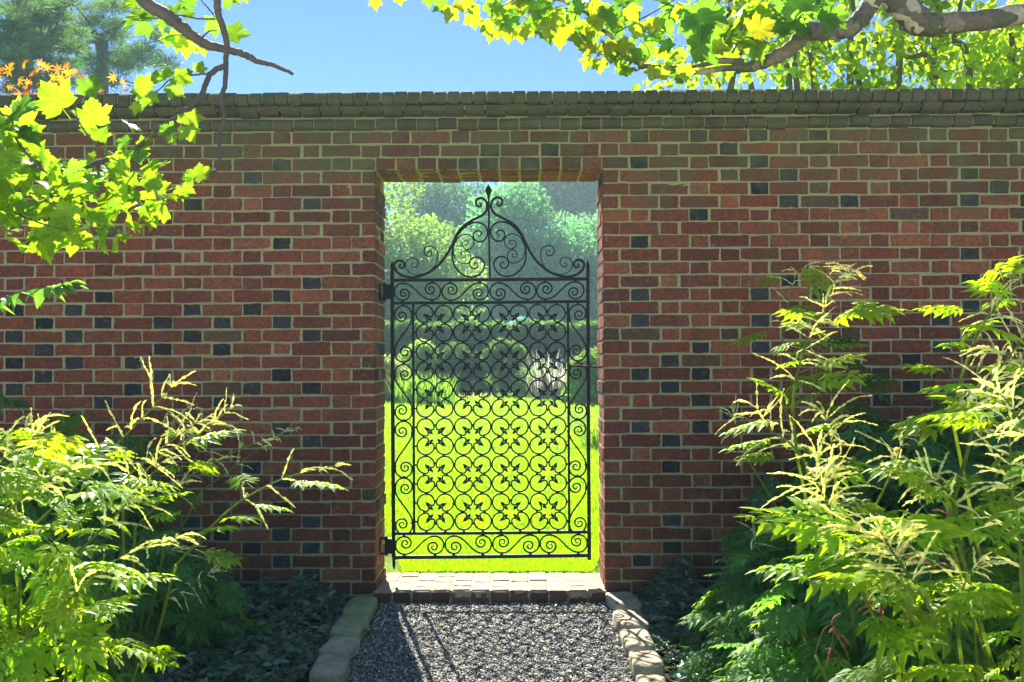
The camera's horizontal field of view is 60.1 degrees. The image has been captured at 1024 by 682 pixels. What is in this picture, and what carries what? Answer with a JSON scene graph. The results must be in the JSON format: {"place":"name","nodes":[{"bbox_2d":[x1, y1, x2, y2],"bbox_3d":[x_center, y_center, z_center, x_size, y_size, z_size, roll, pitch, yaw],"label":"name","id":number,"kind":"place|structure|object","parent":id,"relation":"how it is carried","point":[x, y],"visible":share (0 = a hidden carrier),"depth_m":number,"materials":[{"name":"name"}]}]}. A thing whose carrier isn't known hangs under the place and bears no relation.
{"place":"outdoors","nodes":[
{"label":"outdoors","id":0,"kind":"place"},
{"bbox_2d":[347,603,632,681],"bbox_3d":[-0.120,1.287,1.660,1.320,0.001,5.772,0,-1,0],"label":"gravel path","id":1,"kind":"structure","parent":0,"point":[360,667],"depth_m":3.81,"materials":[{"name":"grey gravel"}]},
{"bbox_2d":[319,636,359,658],"bbox_3d":[-0.729,1.321,3.748,0.134,0.092,0.196,0,-1,9],"label":"edging stone","id":2,"kind":"object","parent":1,"relation":"on","point":[350,646],"visible":0.57,"depth_m":3.72,"materials":[{"name":"grey stone"}]},
{"bbox_2d":[612,610,648,635],"bbox_3d":[0.551,1.325,4.114,0.155,0.092,0.259,0,-1,0],"label":"edging stone","id":3,"kind":"object","parent":1,"relation":"on","point":[628,619],"visible":0.59,"depth_m":4.07,"materials":[{"name":"beige stone"}]},
{"bbox_2d":[636,674,666,681],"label":"edging stone","id":4,"kind":"object","parent":1,"relation":"on","point":[648,678],"visible":1,"depth_m":3.31,"materials":[{"name":"beige stone"}]},
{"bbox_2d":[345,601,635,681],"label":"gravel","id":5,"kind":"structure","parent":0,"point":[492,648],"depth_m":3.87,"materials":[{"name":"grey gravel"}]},
{"bbox_2d":[363,628,375,636],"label":"weed","id":6,"kind":"object","parent":5,"relation":"on","point":[370,630],"visible":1,"depth_m":4.00,"materials":[{"name":"green plant"}]},
{"bbox_2d":[384,392,599,573],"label":"lawn","id":7,"kind":"structure","parent":0,"point":[388,566],"depth_m":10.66,"materials":[{"name":"green plant"}]},
{"bbox_2d":[0,0,97,93],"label":"pine tree","id":8,"kind":"object","parent":7,"relation":"on","point":[33,30],"visible":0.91,"depth_m":16.06,"materials":[{"name":"green plant"}]},
{"bbox_2d":[0,59,131,94],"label":"japanese maple","id":9,"kind":"object","parent":7,"relation":"on","point":[57,69],"visible":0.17,"depth_m":5.67,"materials":[{"name":"orange plant"}]},
{"bbox_2d":[54,0,190,93],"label":"pine tree","id":10,"kind":"object","parent":7,"relation":"on","point":[117,59],"visible":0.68,"depth_m":21.56,"materials":[{"name":"green plant"}]},
{"bbox_2d":[384,354,411,400],"bbox_3d":[-2.962,0.943,21.512,1.343,1.272,1.392,0,-1,0],"label":"garden shrub","id":11,"kind":"object","parent":7,"relation":"on","point":[387,364],"visible":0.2,"depth_m":21.23,"materials":[{"name":"green plant"}]},
{"bbox_2d":[385,370,421,402],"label":"iris clump","id":12,"kind":"object","parent":7,"relation":"on","point":[397,391],"visible":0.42,"depth_m":20.16,"materials":[{"name":"green plant"}]},
{"bbox_2d":[398,372,434,402],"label":"iris clump","id":13,"kind":"object","parent":7,"relation":"on","point":[409,395],"visible":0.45,"depth_m":19.89,"materials":[{"name":"green plant"}]},
{"bbox_2d":[397,338,442,391],"bbox_3d":[-2.319,0.742,23.031,1.472,1.663,1.698,0,-1,0],"label":"garden shrub","id":14,"kind":"object","parent":7,"relation":"on","point":[422,349],"visible":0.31,"depth_m":22.71,"materials":[{"name":"green plant"}]},
{"bbox_2d":[410,372,446,403],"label":"iris clump","id":15,"kind":"object","parent":7,"relation":"on","point":[429,399],"visible":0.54,"depth_m":19.69,"materials":[{"name":"green plant"}]},
{"bbox_2d":[384,182,488,332],"bbox_3d":[-6.954,-3.219,38.133,12.075,10.797,8.518,0,-1,0],"label":"broadleaf tree","id":16,"kind":"object","parent":7,"relation":"on","point":[413,229],"visible":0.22,"depth_m":36.34,"materials":[{"name":"green plant"}]},
{"bbox_2d":[423,373,459,403],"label":"iris clump","id":17,"kind":"object","parent":7,"relation":"on","point":[447,393],"visible":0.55,"depth_m":19.78,"materials":[{"name":"green plant"}]},
{"bbox_2d":[434,341,489,396],"bbox_3d":[-1.350,0.782,23.019,1.611,1.587,1.699,0,-1,0],"label":"garden shrub","id":18,"kind":"object","parent":7,"relation":"on","point":[452,360],"visible":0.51,"depth_m":22.63,"materials":[{"name":"green plant"}]},
{"bbox_2d":[441,391,500,400],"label":"edging plant","id":19,"kind":"object","parent":7,"relation":"on","point":[474,397],"visible":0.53,"depth_m":21.09,"materials":[{"name":"green plant"}]},
{"bbox_2d":[384,317,598,386],"bbox_3d":[-0.013,0.411,27.010,13.975,2.350,2.020,0,-1,0],"label":"clipped hedge","id":20,"kind":"object","parent":7,"relation":"on","point":[528,341],"visible":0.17,"depth_m":26.29,"materials":[{"name":"green plant"}]},
{"bbox_2d":[476,337,530,394],"bbox_3d":[-0.249,0.721,23.496,1.824,1.692,1.845,0,-1,0],"label":"garden shrub","id":21,"kind":"object","parent":7,"relation":"on","point":[509,379],"visible":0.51,"depth_m":23.14,"materials":[{"name":"green plant"}]},
{"bbox_2d":[508,314,527,332],"bbox_3d":[0.366,0.327,29.998,1.260,2.511,1.260,1,-1,-33],"label":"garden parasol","id":22,"kind":"object","parent":7,"relation":"on","point":[522,317],"visible":0.23,"depth_m":29.78,"materials":[{"name":"fabric"}]},
{"bbox_2d":[514,348,574,398],"bbox_3d":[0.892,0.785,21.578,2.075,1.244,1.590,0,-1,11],"label":"plume grass","id":23,"kind":"object","parent":7,"relation":"on","point":[547,381],"depth_m":21.34,"materials":[{"name":"beige plant"}]},
{"bbox_2d":[550,371,566,395],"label":"plume grass","id":24,"kind":"object","parent":7,"relation":"on","point":[562,385],"depth_m":21.06,"materials":[{"name":"beige plant"}]},
{"bbox_2d":[560,346,598,403],"bbox_3d":[1.763,0.827,19.959,1.432,1.477,1.481,0,-1,0],"label":"garden shrub","id":25,"kind":"object","parent":7,"relation":"on","point":[575,385],"visible":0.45,"depth_m":19.60,"materials":[{"name":"green plant"}]},
{"bbox_2d":[631,0,1023,91],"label":"leafy tree","id":26,"kind":"object","parent":7,"relation":"on","point":[926,60],"visible":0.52,"depth_m":7.20,"materials":[{"name":"green plant"}]},
{"bbox_2d":[890,7,1023,87],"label":"broadleaf tree","id":27,"kind":"object","parent":7,"relation":"on","point":[1021,73],"visible":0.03,"depth_m":15.65,"materials":[{"name":"green plant"}]},
{"bbox_2d":[0,0,1023,317],"label":"sky","id":28,"kind":"structure","parent":0,"point":[328,46],"materials":[{"name":"blue"}]},
{"bbox_2d":[552,410,598,446],"bbox_3d":[1.093,1.132,11.479,1.334,0.452,1.356,0,-1,0],"label":"shrub","id":29,"kind":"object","parent":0,"point":[594,434],"depth_m":11.36,"materials":[{"name":"green plant"}]},
{"bbox_2d":[161,608,1020,681],"bbox_3d":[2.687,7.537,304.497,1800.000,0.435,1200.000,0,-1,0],"label":"ground","id":30,"kind":"structure","parent":0,"point":[307,674],"depth_m":3.78,"materials":[{"name":"soil"}]},
{"bbox_2d":[0,408,183,681],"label":"flowering shrub","id":31,"kind":"object","parent":30,"relation":"on","point":[24,655],"visible":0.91,"depth_m":1.81,"materials":[{"name":"green plant"}]},
{"bbox_2d":[0,532,204,681],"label":"flowering shrub","id":32,"kind":"object","parent":30,"relation":"on","point":[67,631],"visible":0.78,"depth_m":1.79,"materials":[{"name":"green plant"}]},
{"bbox_2d":[0,356,222,681],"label":"flowering shrub","id":33,"kind":"object","parent":30,"relation":"on","point":[10,558],"visible":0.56,"depth_m":2.18,"materials":[{"name":"green plant"}]},
{"bbox_2d":[0,0,293,264],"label":"plane tree","id":34,"kind":"object","parent":30,"relation":"on","point":[21,129],"visible":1,"depth_m":2.25,"materials":[{"name":"green plant"}]},
{"bbox_2d":[0,280,87,314],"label":"leafy twig","id":35,"kind":"object","parent":34,"relation":"attached to","point":[40,294],"visible":1,"depth_m":2.96,"materials":[{"name":"green plant"}]},
{"bbox_2d":[0,393,300,639],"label":"flowering shrub","id":36,"kind":"object","parent":30,"relation":"on","point":[129,445],"visible":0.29,"depth_m":3.93,"materials":[{"name":"green plant"}]},
{"bbox_2d":[0,387,352,680],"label":"flowering shrub","id":37,"kind":"object","parent":30,"relation":"on","point":[164,614],"visible":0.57,"depth_m":3.46,"materials":[{"name":"green plant"}]},
{"bbox_2d":[0,388,33,427],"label":"leafy twig","id":38,"kind":"object","parent":37,"relation":"attached to","point":[20,403],"visible":0.88,"depth_m":3.25,"materials":[{"name":"green plant"}]},
{"bbox_2d":[45,572,350,681],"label":"ground cover","id":39,"kind":"object","parent":30,"relation":"on","point":[298,601],"visible":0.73,"depth_m":3.71,"materials":[{"name":"green plant"}]},
{"bbox_2d":[309,653,349,681],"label":"edging stone","id":40,"kind":"object","parent":30,"relation":"on","point":[334,667],"visible":0.95,"depth_m":3.42,"materials":[{"name":"grey stone"}]},
{"bbox_2d":[329,615,368,639],"bbox_3d":[-0.738,1.324,4.029,0.148,0.091,0.262,0,-1,0],"label":"edging stone","id":41,"kind":"object","parent":30,"relation":"on","point":[351,625],"visible":0.63,"depth_m":3.97,"materials":[{"name":"grey stone"}]},
{"bbox_2d":[342,596,376,621],"bbox_3d":[-0.748,1.334,4.354,0.144,0.092,0.297,0,-1,0],"label":"edging stone","id":42,"kind":"object","parent":30,"relation":"on","point":[364,605],"visible":0.57,"depth_m":4.31,"materials":[{"name":"grey stone"}]},
{"bbox_2d":[389,182,527,259],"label":"broadleaf tree","id":43,"kind":"object","parent":30,"relation":"on","point":[441,197],"visible":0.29,"depth_m":54.85,"materials":[{"name":"green plant"}]},
{"bbox_2d":[416,250,510,332],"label":"broadleaf tree","id":44,"kind":"object","parent":30,"relation":"on","point":[465,298],"visible":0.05,"depth_m":50.26,"materials":[{"name":"green plant"}]},
{"bbox_2d":[372,572,607,603],"bbox_3d":[-0.112,1.343,4.750,1.212,0.108,0.423,0,-1,0],"label":"brick doorstep","id":45,"kind":"object","parent":30,"relation":"on","point":[458,588],"visible":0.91,"depth_m":4.62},
{"bbox_2d":[0,88,1023,606],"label":"brick wall","id":46,"kind":"structure","parent":30,"relation":"on","point":[250,274],"depth_m":4.60,"materials":[{"name":"red brick"}]},
{"bbox_2d":[379,184,601,569],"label":"iron gate","id":47,"kind":"structure","parent":46,"relation":"attached to","point":[390,543],"depth_m":4.75,"materials":[{"name":"black metal"}]},
{"bbox_2d":[453,181,598,332],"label":"broadleaf tree","id":48,"kind":"object","parent":30,"relation":"on","point":[578,242],"visible":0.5,"depth_m":44.65,"materials":[{"name":"green plant"}]},
{"bbox_2d":[495,181,597,314],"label":"broadleaf tree","id":49,"kind":"object","parent":30,"relation":"on","point":[576,197],"visible":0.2,"depth_m":63.09,"materials":[{"name":"green plant"}]},
{"bbox_2d":[605,591,642,612],"bbox_3d":[0.562,1.325,4.428,0.144,0.092,0.253,0,-1,-9],"label":"edging stone","id":50,"kind":"object","parent":30,"relation":"on","point":[623,600],"visible":0.68,"depth_m":4.38,"materials":[{"name":"grey stone"}]},
{"bbox_2d":[620,629,654,656],"bbox_3d":[0.539,1.315,3.806,0.134,0.092,0.253,0,-1,0],"label":"edging stone","id":51,"kind":"object","parent":30,"relation":"on","point":[636,639],"visible":0.56,"depth_m":3.76,"materials":[{"name":"beige stone"}]},
{"bbox_2d":[629,650,664,681],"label":"edging stone","id":52,"kind":"object","parent":30,"relation":"on","point":[647,662],"visible":0.8,"depth_m":3.47,"materials":[{"name":"beige stone"}]},
{"bbox_2d":[368,0,1023,87],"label":"plane tree","id":53,"kind":"object","parent":30,"relation":"on","point":[710,30],"visible":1,"depth_m":3.65,"materials":[{"name":"green plant"}]},
{"bbox_2d":[636,557,798,681],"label":"ground cover","id":54,"kind":"object","parent":30,"relation":"on","point":[664,615],"visible":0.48,"depth_m":4.06,"materials":[{"name":"green plant"}]},
{"bbox_2d":[673,262,1019,677],"bbox_3d":[0.956,0.570,3.116,1.284,1.594,2.223,-1,-2,38],"label":"flowering shrub","id":55,"kind":"object","parent":30,"relation":"on","point":[870,311],"visible":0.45,"depth_m":2.42,"materials":[{"name":"green plant"}]},
{"bbox_2d":[675,444,1021,681],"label":"flowering shrub","id":56,"kind":"object","parent":30,"relation":"on","point":[780,626],"visible":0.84,"depth_m":2.57,"materials":[{"name":"green plant"}]},
{"bbox_2d":[700,262,1023,640],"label":"flowering shrub","id":57,"kind":"object","parent":30,"relation":"on","point":[894,491],"visible":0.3,"depth_m":3.95,"materials":[{"name":"green plant"}]},
{"bbox_2d":[783,252,1023,681],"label":"flowering shrub","id":58,"kind":"object","parent":30,"relation":"on","point":[995,535],"visible":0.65,"depth_m":2.03,"materials":[{"name":"green plant"}]},
{"bbox_2d":[814,345,1023,681],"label":"flowering shrub","id":59,"kind":"object","parent":30,"relation":"on","point":[969,419],"visible":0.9,"depth_m":1.70,"materials":[{"name":"green plant"}]},
{"bbox_2d":[871,327,1023,616],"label":"flowering shrub","id":60,"kind":"object","parent":30,"relation":"on","point":[992,441],"visible":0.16,"depth_m":3.79,"materials":[{"name":"green plant"}]}
]}

